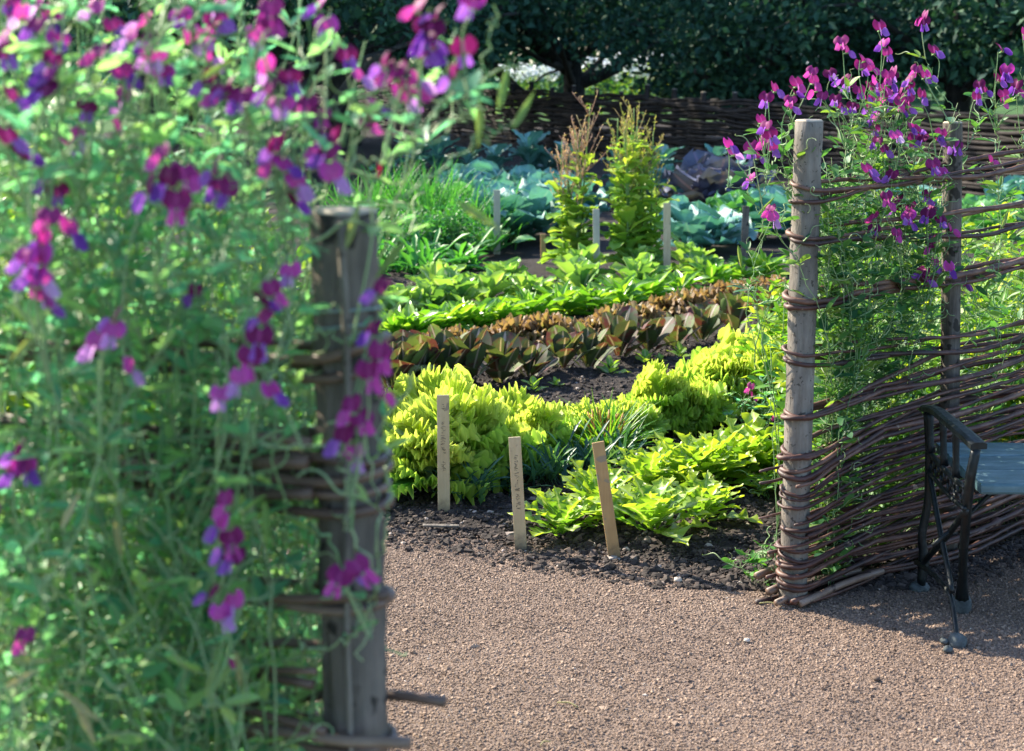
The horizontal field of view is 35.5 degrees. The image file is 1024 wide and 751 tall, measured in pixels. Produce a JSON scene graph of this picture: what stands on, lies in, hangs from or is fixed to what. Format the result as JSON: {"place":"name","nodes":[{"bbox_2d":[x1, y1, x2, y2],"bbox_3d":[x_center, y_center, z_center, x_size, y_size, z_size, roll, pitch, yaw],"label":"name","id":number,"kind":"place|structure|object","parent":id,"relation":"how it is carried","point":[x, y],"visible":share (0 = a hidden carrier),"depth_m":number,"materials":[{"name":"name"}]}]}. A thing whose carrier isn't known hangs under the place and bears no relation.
{"place":"outdoors","nodes":[
{"label":"outdoors","id":0,"kind":"place"},
{"bbox_2d":[0,64,1023,145],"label":"meadow ground","id":1,"kind":"structure","parent":0,"point":[110,126],"depth_m":46.01,"materials":[{"name":"plant"}]},
{"bbox_2d":[68,0,585,145],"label":"orchard tree","id":2,"kind":"object","parent":1,"relation":"on","point":[477,34],"visible":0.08,"depth_m":26.64,"materials":[{"name":"green plant"}]},
{"bbox_2d":[0,0,1023,100],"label":"hedge","id":3,"kind":"object","parent":1,"relation":"on","point":[471,70],"visible":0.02,"depth_m":56.63,"materials":[{"name":"green plant"}]},
{"bbox_2d":[292,77,1023,196],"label":"wattle fence","id":4,"kind":"object","parent":1,"relation":"on","point":[697,111],"visible":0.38,"depth_m":22.78,"materials":[{"name":"brown wood"}]},
{"bbox_2d":[547,0,913,142],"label":"orchard tree","id":5,"kind":"object","parent":1,"relation":"on","point":[736,73],"visible":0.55,"depth_m":25.09,"materials":[{"name":"green plant"}]},
{"bbox_2d":[686,0,1023,152],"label":"orchard tree","id":6,"kind":"object","parent":1,"relation":"on","point":[959,75],"visible":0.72,"depth_m":23.25,"materials":[{"name":"green plant"}]},
{"bbox_2d":[899,0,1023,99],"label":"orchard tree","id":7,"kind":"object","parent":1,"relation":"on","point":[1012,14],"visible":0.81,"depth_m":21.31,"materials":[{"name":"green plant"}]},
{"bbox_2d":[4,124,1023,273],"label":"garden soil","id":8,"kind":"structure","parent":0,"point":[528,252],"depth_m":19.07,"materials":[{"name":"soil"}]},
{"bbox_2d":[0,0,539,174],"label":"orchard tree","id":9,"kind":"object","parent":8,"relation":"on","point":[368,16],"visible":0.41,"depth_m":19.88,"materials":[{"name":"green plant"}]},
{"bbox_2d":[316,154,470,239],"bbox_3d":[-0.926,-1.530,13.415,1.433,0.758,1.763,7,13,32],"label":"grassy leek","id":10,"kind":"object","parent":8,"relation":"on","point":[391,195],"visible":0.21,"depth_m":13.16,"materials":[{"name":"green plant"}]},
{"bbox_2d":[378,205,459,256],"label":"feathery herb","id":11,"kind":"object","parent":8,"relation":"on","point":[430,234],"visible":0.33,"depth_m":11.84,"materials":[{"name":"green plant"}]},
{"bbox_2d":[349,152,505,231],"bbox_3d":[-0.704,-1.457,13.064,1.518,0.751,1.598,0,11,0],"label":"grassy leek","id":12,"kind":"object","parent":8,"relation":"on","point":[426,191],"visible":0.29,"depth_m":12.94,"materials":[{"name":"green plant"}]},
{"bbox_2d":[407,199,489,257],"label":"feathery herb","id":13,"kind":"object","parent":8,"relation":"on","point":[449,219],"visible":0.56,"depth_m":11.91,"materials":[{"name":"green plant"}]},
{"bbox_2d":[401,175,538,252],"bbox_3d":[-0.372,-1.295,12.642,1.160,0.600,1.222,-6,13,-28],"label":"grassy leek","id":14,"kind":"object","parent":8,"relation":"on","point":[504,241],"visible":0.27,"depth_m":12.48,"materials":[{"name":"green plant"}]},
{"bbox_2d":[436,158,526,187],"bbox_3d":[-0.257,-1.714,15.051,0.995,0.601,0.963,-8,18,-35],"label":"cabbage","id":15,"kind":"object","parent":8,"relation":"on","point":[494,172],"visible":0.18,"depth_m":15.08,"materials":[{"name":"green plant"}]},
{"bbox_2d":[456,179,587,243],"bbox_3d":[0.048,-1.307,13.058,1.116,0.571,1.260,5,13,12],"label":"cabbage","id":16,"kind":"object","parent":8,"relation":"on","point":[540,200],"visible":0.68,"depth_m":12.77,"materials":[{"name":"green plant"}]},
{"bbox_2d":[503,129,550,170],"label":"kale plant","id":17,"kind":"object","parent":8,"relation":"on","point":[526,152],"visible":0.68,"depth_m":18.51,"materials":[{"name":"green plant"}]},
{"bbox_2d":[514,171,610,219],"bbox_3d":[0.386,-1.507,14.084,0.989,0.562,1.117,1,14,0],"label":"cabbage","id":18,"kind":"object","parent":8,"relation":"on","point":[539,180],"visible":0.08,"depth_m":14.03,"materials":[{"name":"green plant"}]},
{"bbox_2d":[537,90,611,263],"bbox_3d":[0.455,-1.375,11.223,0.483,1.256,0.492,-5,12,-23],"label":"bolting lettuce","id":19,"kind":"object","parent":8,"relation":"on","point":[573,229],"visible":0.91,"depth_m":11.20,"materials":[{"name":"green plant"}]},
{"bbox_2d":[447,0,723,132],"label":"orchard tree","id":20,"kind":"object","parent":8,"relation":"on","point":[568,69],"visible":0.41,"depth_m":28.97,"materials":[{"name":"green plant"}]},
{"bbox_2d":[598,97,680,270],"bbox_3d":[0.867,-1.309,11.151,0.554,1.259,0.651,10,15,41],"label":"bolting lettuce","id":21,"kind":"object","parent":8,"relation":"on","point":[633,228],"visible":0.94,"depth_m":11.08,"materials":[{"name":"green plant"}]},
{"bbox_2d":[646,194,757,247],"bbox_3d":[1.475,-1.139,12.384,0.894,0.493,0.924,4,14,0],"label":"cabbage","id":22,"kind":"object","parent":8,"relation":"on","point":[698,223],"visible":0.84,"depth_m":12.20,"materials":[{"name":"green plant"}]},
{"bbox_2d":[658,148,777,203],"bbox_3d":[2.041,-1.818,15.343,1.261,0.700,1.132,0,11,0],"label":"cabbage","id":23,"kind":"object","parent":8,"relation":"on","point":[703,177],"visible":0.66,"depth_m":15.08,"materials":[{"name":"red plant"}]},
{"bbox_2d":[708,184,790,239],"bbox_3d":[2.098,-1.304,13.175,1.051,0.511,0.931,-2,16,-15],"label":"cabbage","id":24,"kind":"object","parent":8,"relation":"on","point":[776,193],"visible":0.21,"depth_m":12.94,"materials":[{"name":"green plant"}]},
{"bbox_2d":[962,194,1023,231],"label":"cabbage","id":25,"kind":"object","parent":8,"relation":"on","point":[969,200],"visible":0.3,"depth_m":13.31,"materials":[{"name":"green plant"}]},
{"bbox_2d":[4,270,1023,593],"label":"garden soil","id":26,"kind":"structure","parent":0,"point":[628,376],"depth_m":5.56,"materials":[{"name":"soil"}]},
{"bbox_2d":[388,329,441,376],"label":"red cos lettuce","id":27,"kind":"object","parent":26,"relation":"on","point":[415,354],"visible":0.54,"depth_m":7.08,"materials":[{"name":"green plant"}]},
{"bbox_2d":[382,362,473,417],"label":"frilly lettuce","id":28,"kind":"object","parent":26,"relation":"on","point":[427,381],"visible":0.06,"depth_m":5.83,"materials":[{"name":"green plant"}]},
{"bbox_2d":[378,225,484,274],"bbox_3d":[-0.569,-0.840,10.947,0.776,0.359,0.736,0,11,0],"label":"leaf chicory","id":29,"kind":"object","parent":26,"relation":"on","point":[422,254],"visible":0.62,"depth_m":10.90,"materials":[{"name":"plant"}]},
{"bbox_2d":[381,391,502,505],"bbox_3d":[-0.286,0.245,5.483,0.469,0.384,0.480,3,12,13],"label":"frilly lettuce","id":30,"kind":"object","parent":26,"relation":"on","point":[416,420],"visible":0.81,"depth_m":5.41,"materials":[{"name":"green plant"}]},
{"bbox_2d":[437,395,449,511],"bbox_3d":[-0.223,0.298,5.223,0.040,0.480,0.009,0,11,0],"label":"plant label","id":31,"kind":"object","parent":26,"relation":"on","point":[443,452],"visible":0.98,"depth_m":5.21,"materials":[{"name":"brown wood"}]},
{"bbox_2d":[428,323,472,372],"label":"red cos lettuce","id":32,"kind":"object","parent":26,"relation":"on","point":[438,335],"visible":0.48,"depth_m":7.21,"materials":[{"name":"green plant"}]},
{"bbox_2d":[416,266,489,301],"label":"green cos lettuce","id":33,"kind":"object","parent":26,"relation":"on","point":[461,284],"visible":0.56,"depth_m":9.22,"materials":[{"name":"green plant"}]},
{"bbox_2d":[411,373,530,492],"bbox_3d":[-0.153,0.200,5.646,0.435,0.429,0.442,9,14,37],"label":"frilly lettuce","id":34,"kind":"object","parent":26,"relation":"on","point":[486,414],"visible":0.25,"depth_m":5.55,"materials":[{"name":"green plant"}]},
{"bbox_2d":[447,326,502,378],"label":"red cos lettuce","id":35,"kind":"object","parent":26,"relation":"on","point":[476,340],"visible":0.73,"depth_m":7.21,"materials":[{"name":"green plant"}]},
{"bbox_2d":[468,267,518,303],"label":"green cos lettuce","id":36,"kind":"object","parent":26,"relation":"on","point":[496,282],"visible":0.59,"depth_m":9.44,"materials":[{"name":"green plant"}]},
{"bbox_2d":[479,331,534,382],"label":"red cos lettuce","id":37,"kind":"object","parent":26,"relation":"on","point":[504,343],"visible":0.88,"depth_m":7.32,"materials":[{"name":"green plant"}]},
{"bbox_2d":[508,437,526,549],"bbox_3d":[0.020,0.397,4.844,0.061,0.435,0.008,0,11,0],"label":"plant label","id":38,"kind":"object","parent":26,"relation":"in","point":[517,491],"visible":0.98,"depth_m":4.83,"materials":[{"name":"brown wood"}]},
{"bbox_2d":[494,312,547,344],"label":"bronze lettuce","id":39,"kind":"object","parent":26,"relation":"on","point":[510,323],"visible":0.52,"depth_m":8.09,"materials":[{"name":"brown plant"}]},
{"bbox_2d":[498,410,554,480],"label":"frilly lettuce","id":40,"kind":"object","parent":26,"relation":"on","point":[517,428],"visible":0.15,"depth_m":5.63,"materials":[{"name":"green plant"}]},
{"bbox_2d":[489,284,573,325],"bbox_3d":[0.118,-0.398,9.048,0.517,0.238,0.466,1,11,4],"label":"broad leaf chicory","id":41,"kind":"object","parent":26,"relation":"on","point":[536,306],"visible":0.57,"depth_m":9.03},
{"bbox_2d":[512,336,558,375],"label":"red cos lettuce","id":42,"kind":"object","parent":26,"relation":"on","point":[540,362],"visible":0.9,"depth_m":7.44,"materials":[{"name":"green plant"}]},
{"bbox_2d":[511,395,577,461],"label":"frilly lettuce","id":43,"kind":"object","parent":26,"relation":"on","point":[536,414],"visible":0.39,"depth_m":5.78,"materials":[{"name":"green plant"}]},
{"bbox_2d":[508,437,580,488],"bbox_3d":[0.116,0.286,5.612,0.269,0.171,0.335,0,11,0],"label":"dark endive","id":44,"kind":"object","parent":26,"relation":"on","point":[552,469],"visible":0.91,"depth_m":5.55,"materials":[{"name":"green plant"}]},
{"bbox_2d":[518,278,599,314],"bbox_3d":[0.249,-0.444,9.220,0.523,0.242,0.478,-3,12,-14],"label":"broad leaf chicory","id":45,"kind":"object","parent":26,"relation":"on","point":[566,291],"visible":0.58,"depth_m":9.18,"materials":[{"name":"plant"}]},
{"bbox_2d":[507,486,615,536],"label":"oak leaf lettuce","id":46,"kind":"object","parent":26,"relation":"on","point":[559,509],"visible":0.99,"depth_m":5.01,"materials":[{"name":"plant"}]},
{"bbox_2d":[542,325,595,367],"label":"red cos lettuce","id":47,"kind":"object","parent":26,"relation":"on","point":[564,347],"visible":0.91,"depth_m":7.58,"materials":[{"name":"green plant"}]},
{"bbox_2d":[546,255,612,287],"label":"green cos lettuce","id":48,"kind":"object","parent":26,"relation":"on","point":[578,270],"visible":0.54,"depth_m":9.78,"materials":[{"name":"green plant"}]},
{"bbox_2d":[541,418,626,472],"bbox_3d":[0.271,0.266,5.643,0.377,0.198,0.297,5,13,26],"label":"dark endive","id":49,"kind":"object","parent":26,"relation":"on","point":[586,456],"visible":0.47,"depth_m":5.70,"materials":[{"name":"green plant"}]},
{"bbox_2d":[572,321,617,367],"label":"red cos lettuce","id":50,"kind":"object","parent":26,"relation":"on","point":[592,337],"visible":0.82,"depth_m":7.69,"materials":[{"name":"green plant"}]},
{"bbox_2d":[559,458,636,516],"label":"oak leaf lettuce","id":51,"kind":"object","parent":26,"relation":"on","point":[585,483],"visible":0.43,"depth_m":5.18,"materials":[{"name":"plant"}]},
{"bbox_2d":[592,441,620,557],"bbox_3d":[0.286,0.411,4.743,0.104,0.449,0.007,-2,11,-10],"label":"plant label","id":52,"kind":"object","parent":26,"relation":"in","point":[605,493],"visible":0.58,"depth_m":4.73,"materials":[{"name":"beige wood"}]},
{"bbox_2d":[562,390,670,453],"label":"spiky herb","id":53,"kind":"object","parent":26,"relation":"on","point":[612,427],"visible":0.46,"depth_m":5.95,"materials":[{"name":"green plant"}]},
{"bbox_2d":[586,272,657,304],"bbox_3d":[0.613,-0.501,9.540,0.506,0.199,0.528,9,15,39],"label":"broad leaf chicory","id":54,"kind":"object","parent":26,"relation":"on","point":[626,286],"visible":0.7,"depth_m":9.54,"materials":[{"name":"plant"}]},
{"bbox_2d":[602,305,652,356],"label":"red cos lettuce","id":55,"kind":"object","parent":26,"relation":"on","point":[622,325],"visible":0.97,"depth_m":7.89,"materials":[{"name":"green plant"}]},
{"bbox_2d":[606,394,671,445],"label":"frilly lettuce","id":56,"kind":"object","parent":26,"relation":"on","point":[661,421],"visible":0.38,"depth_m":6.14,"materials":[{"name":"green plant"}]},
{"bbox_2d":[609,252,671,282],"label":"green cos lettuce","id":57,"kind":"object","parent":26,"relation":"on","point":[640,264],"visible":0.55,"depth_m":10.21,"materials":[{"name":"green plant"}]},
{"bbox_2d":[592,441,693,487],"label":"oak leaf lettuce","id":58,"kind":"object","parent":26,"relation":"on","point":[637,464],"visible":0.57,"depth_m":5.36,"materials":[{"name":"plant"}]},
{"bbox_2d":[580,474,716,545],"bbox_3d":[0.429,0.412,4.934,0.430,0.171,0.426,-6,11,-14],"label":"oak leaf lettuce","id":59,"kind":"object","parent":26,"relation":"on","point":[651,507],"visible":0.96,"depth_m":4.97,"materials":[{"name":"plant"}]},
{"bbox_2d":[621,317,675,352],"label":"red cos lettuce","id":60,"kind":"object","parent":26,"relation":"on","point":[658,330],"visible":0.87,"depth_m":7.95,"materials":[{"name":"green plant"}]},
{"bbox_2d":[625,358,702,434],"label":"frilly lettuce","id":61,"kind":"object","parent":26,"relation":"on","point":[654,380],"visible":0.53,"depth_m":6.27,"materials":[{"name":"green plant"}]},
{"bbox_2d":[622,428,746,493],"bbox_3d":[0.601,0.292,5.465,0.451,0.195,0.431,-1,14,-24],"label":"oak leaf lettuce","id":62,"kind":"object","parent":26,"relation":"on","point":[683,458],"visible":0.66,"depth_m":5.44,"materials":[{"name":"plant"}]},
{"bbox_2d":[658,374,739,437],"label":"frilly lettuce","id":63,"kind":"object","parent":26,"relation":"on","point":[709,398],"visible":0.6,"depth_m":6.30,"materials":[{"name":"green plant"}]},
{"bbox_2d":[687,300,727,341],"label":"red cos lettuce","id":64,"kind":"object","parent":26,"relation":"on","point":[707,319],"visible":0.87,"depth_m":8.38,"materials":[{"name":"green plant"}]},
{"bbox_2d":[677,259,744,283],"bbox_3d":[1.302,-0.671,10.301,0.427,0.180,0.445,-8,14,-36],"label":"broad leaf chicory","id":65,"kind":"object","parent":26,"relation":"on","point":[716,272],"visible":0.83,"depth_m":10.25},
{"bbox_2d":[651,425,775,487],"bbox_3d":[0.668,0.280,5.526,0.452,0.213,0.432,-12,13,-40],"label":"oak leaf lettuce","id":66,"kind":"object","parent":26,"relation":"on","point":[718,454],"visible":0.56,"depth_m":5.49,"materials":[{"name":"plant"}]},
{"bbox_2d":[675,348,752,416],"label":"frilly lettuce","id":67,"kind":"object","parent":26,"relation":"on","point":[689,369],"visible":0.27,"depth_m":6.51,"materials":[{"name":"green plant"}]},
{"bbox_2d":[666,470,762,523],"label":"oak leaf lettuce","id":68,"kind":"object","parent":26,"relation":"on","point":[708,487],"visible":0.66,"depth_m":5.13,"materials":[{"name":"plant"}]},
{"bbox_2d":[708,283,755,331],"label":"red cos lettuce","id":69,"kind":"object","parent":26,"relation":"on","point":[733,312],"visible":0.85,"depth_m":8.56,"materials":[{"name":"green plant"}]},
{"bbox_2d":[690,322,779,362],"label":"frilly lettuce","id":70,"kind":"object","parent":26,"relation":"on","point":[727,333],"visible":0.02,"depth_m":6.80,"materials":[{"name":"green plant"}]},
{"bbox_2d":[696,340,780,423],"bbox_3d":[0.938,0.020,6.665,0.527,0.358,0.495,4,12,1],"label":"frilly lettuce","id":71,"kind":"object","parent":26,"relation":"on","point":[728,367],"visible":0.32,"depth_m":6.51,"materials":[{"name":"green plant"}]},
{"bbox_2d":[698,409,781,479],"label":"oak leaf lettuce","id":72,"kind":"object","parent":26,"relation":"on","point":[747,442],"visible":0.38,"depth_m":5.59,"materials":[{"name":"plant"}]},
{"bbox_2d":[720,417,783,485],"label":"oak leaf lettuce","id":73,"kind":"object","parent":26,"relation":"on","point":[762,458],"visible":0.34,"depth_m":5.60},
{"bbox_2d":[723,80,792,583],"bbox_3d":[0.650,-0.065,4.273,0.162,1.420,0.375,4,12,18],"label":"sweet pea plant","id":74,"kind":"object","parent":26,"relation":"on","point":[769,140],"visible":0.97,"depth_m":4.14,"materials":[{"name":"green plant"}]},
{"bbox_2d":[734,242,911,421],"bbox_3d":[1.312,-0.170,6.437,0.766,0.767,0.880,10,15,40],"label":"pea bush","id":75,"kind":"object","parent":26,"relation":"on","point":[781,321],"visible":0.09,"depth_m":6.41,"materials":[{"name":"green plant"}]},
{"bbox_2d":[742,35,914,579],"bbox_3d":[0.870,-0.159,4.440,0.458,1.540,0.404,-10,15,-41],"label":"sweet pea plant","id":76,"kind":"object","parent":26,"relation":"on","point":[864,65],"visible":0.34,"depth_m":4.36,"materials":[{"name":"green plant"}]},
{"bbox_2d":[747,307,975,505],"bbox_3d":[1.159,0.085,5.348,0.729,0.693,0.855,0,11,0],"label":"pea bush","id":77,"kind":"object","parent":26,"relation":"on","point":[781,387],"visible":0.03,"depth_m":5.40,"materials":[{"name":"green plant"}]},
{"bbox_2d":[822,10,988,557],"bbox_3d":[1.132,-0.243,4.675,0.439,1.612,0.507,7,13,30],"label":"sweet pea plant","id":78,"kind":"object","parent":26,"relation":"on","point":[927,213],"visible":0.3,"depth_m":4.51,"materials":[{"name":"green plant"}]},
{"bbox_2d":[810,19,1008,565],"bbox_3d":[1.083,-0.213,4.609,0.419,1.580,0.725,9,14,38],"label":"sweet pea plant","id":79,"kind":"object","parent":26,"relation":"on","point":[882,91],"visible":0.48,"depth_m":4.44,"materials":[{"name":"green plant"}]},
{"bbox_2d":[820,195,1023,375],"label":"pea bush","id":80,"kind":"object","parent":26,"relation":"on","point":[982,258],"visible":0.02,"depth_m":6.58,"materials":[{"name":"green plant"}]},
{"bbox_2d":[841,250,1023,478],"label":"pea bush","id":81,"kind":"object","parent":26,"relation":"on","point":[971,327],"visible":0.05,"depth_m":5.61,"materials":[{"name":"green plant"}]},
{"bbox_2d":[879,43,1023,541],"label":"sweet pea plant","id":82,"kind":"object","parent":26,"relation":"on","point":[1006,71],"visible":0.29,"depth_m":4.70,"materials":[{"name":"green plant"}]},
{"bbox_2d":[910,188,1023,382],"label":"pea bush","id":83,"kind":"object","parent":26,"relation":"on","point":[1010,219],"visible":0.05,"depth_m":7.07,"materials":[{"name":"green plant"}]},
{"bbox_2d":[959,26,1023,526],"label":"sweet pea plant","id":84,"kind":"object","parent":26,"relation":"on","point":[1016,85],"visible":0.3,"depth_m":4.99,"materials":[{"name":"green plant"}]},
{"bbox_2d":[961,251,1023,442],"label":"pea bush","id":85,"kind":"object","parent":26,"relation":"on","point":[1013,307],"visible":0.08,"depth_m":5.74,"materials":[{"name":"green plant"}]},
{"bbox_2d":[6,522,1023,750],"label":"gravel path","id":86,"kind":"structure","parent":0,"point":[953,696],"depth_m":3.90,"materials":[{"name":"gravel"}]},
{"bbox_2d":[0,0,134,750],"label":"sweet pea plant","id":87,"kind":"object","parent":86,"relation":"on","point":[26,344],"visible":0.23,"depth_m":1.90,"materials":[{"name":"green plant"}]},
{"bbox_2d":[0,0,182,750],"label":"sweet pea plant","id":88,"kind":"object","parent":86,"relation":"on","point":[13,682],"visible":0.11,"depth_m":2.06,"materials":[{"name":"green plant"}]},
{"bbox_2d":[0,294,219,750],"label":"sweet pea plant","id":89,"kind":"object","parent":86,"relation":"on","point":[23,638],"visible":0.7,"depth_m":1.74,"materials":[{"name":"green plant"}]},
{"bbox_2d":[0,0,246,750],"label":"sweet pea plant","id":90,"kind":"object","parent":86,"relation":"on","point":[83,711],"visible":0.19,"depth_m":1.94,"materials":[{"name":"green plant"}]},
{"bbox_2d":[0,73,268,750],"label":"pea bush","id":91,"kind":"object","parent":86,"relation":"on","point":[97,79],"depth_m":3.17,"materials":[{"name":"green plant"}]},
{"bbox_2d":[0,0,291,750],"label":"sweet pea plant","id":92,"kind":"object","parent":86,"relation":"on","point":[158,10],"visible":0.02,"depth_m":2.25,"materials":[{"name":"green plant"}]},
{"bbox_2d":[0,0,312,750],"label":"sweet pea plant","id":93,"kind":"object","parent":86,"relation":"on","point":[17,463],"visible":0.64,"depth_m":1.78,"materials":[{"name":"green plant"}]},
{"bbox_2d":[2,339,320,750],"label":"pea bush","id":94,"kind":"object","parent":86,"relation":"on","point":[200,548],"visible":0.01,"depth_m":2.97,"materials":[{"name":"green plant"}]},
{"bbox_2d":[0,0,336,750],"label":"sweet pea plant","id":95,"kind":"object","parent":86,"relation":"on","point":[44,250],"visible":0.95,"depth_m":1.73,"materials":[{"name":"green plant"}]},
{"bbox_2d":[22,0,353,750],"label":"sweet pea plant","id":96,"kind":"object","parent":86,"relation":"on","point":[197,38],"visible":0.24,"depth_m":1.91,"materials":[{"name":"green plant"}]},
{"bbox_2d":[2,25,391,750],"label":"sweet pea plant","id":97,"kind":"object","parent":86,"relation":"on","point":[344,53],"visible":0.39,"depth_m":1.86,"materials":[{"name":"green plant"}]},
{"bbox_2d":[67,0,344,748],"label":"sweet pea plant","id":98,"kind":"object","parent":86,"relation":"on","point":[281,621],"visible":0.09,"depth_m":2.23,"materials":[{"name":"green plant"}]},
{"bbox_2d":[0,206,447,750],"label":"wattle fence","id":99,"kind":"object","parent":86,"relation":"on","point":[354,694],"visible":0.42,"depth_m":1.85,"materials":[{"name":"brown wood"}]},
{"bbox_2d":[5,0,485,750],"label":"sweet pea plant","id":100,"kind":"object","parent":86,"relation":"on","point":[323,150],"visible":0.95,"depth_m":1.66,"materials":[{"name":"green plant"}]},
{"bbox_2d":[172,5,534,744],"bbox_3d":[-0.252,0.308,2.108,0.401,1.538,0.666,-4,12,-19],"label":"sweet pea plant","id":101,"kind":"object","parent":86,"relation":"on","point":[394,201],"visible":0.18,"depth_m":1.79,"materials":[{"name":"green plant"}]},
{"bbox_2d":[746,65,887,586],"bbox_3d":[0.824,-0.108,4.382,0.394,1.457,0.472,0,11,0],"label":"sweet pea plant","id":102,"kind":"object","parent":86,"relation":"on","point":[842,311],"visible":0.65,"depth_m":4.30,"materials":[{"name":"green plant"}]},
{"bbox_2d":[754,119,1023,606],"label":"wattle fence","id":103,"kind":"object","parent":86,"relation":"on","point":[796,564],"visible":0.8,"depth_m":4.50,"materials":[{"name":"brown wood"}]},
{"bbox_2d":[908,405,1023,647],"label":"garden bench","id":104,"kind":"object","parent":86,"relation":"on","point":[976,462],"visible":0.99,"depth_m":4.21,"materials":[{"name":"paint"}]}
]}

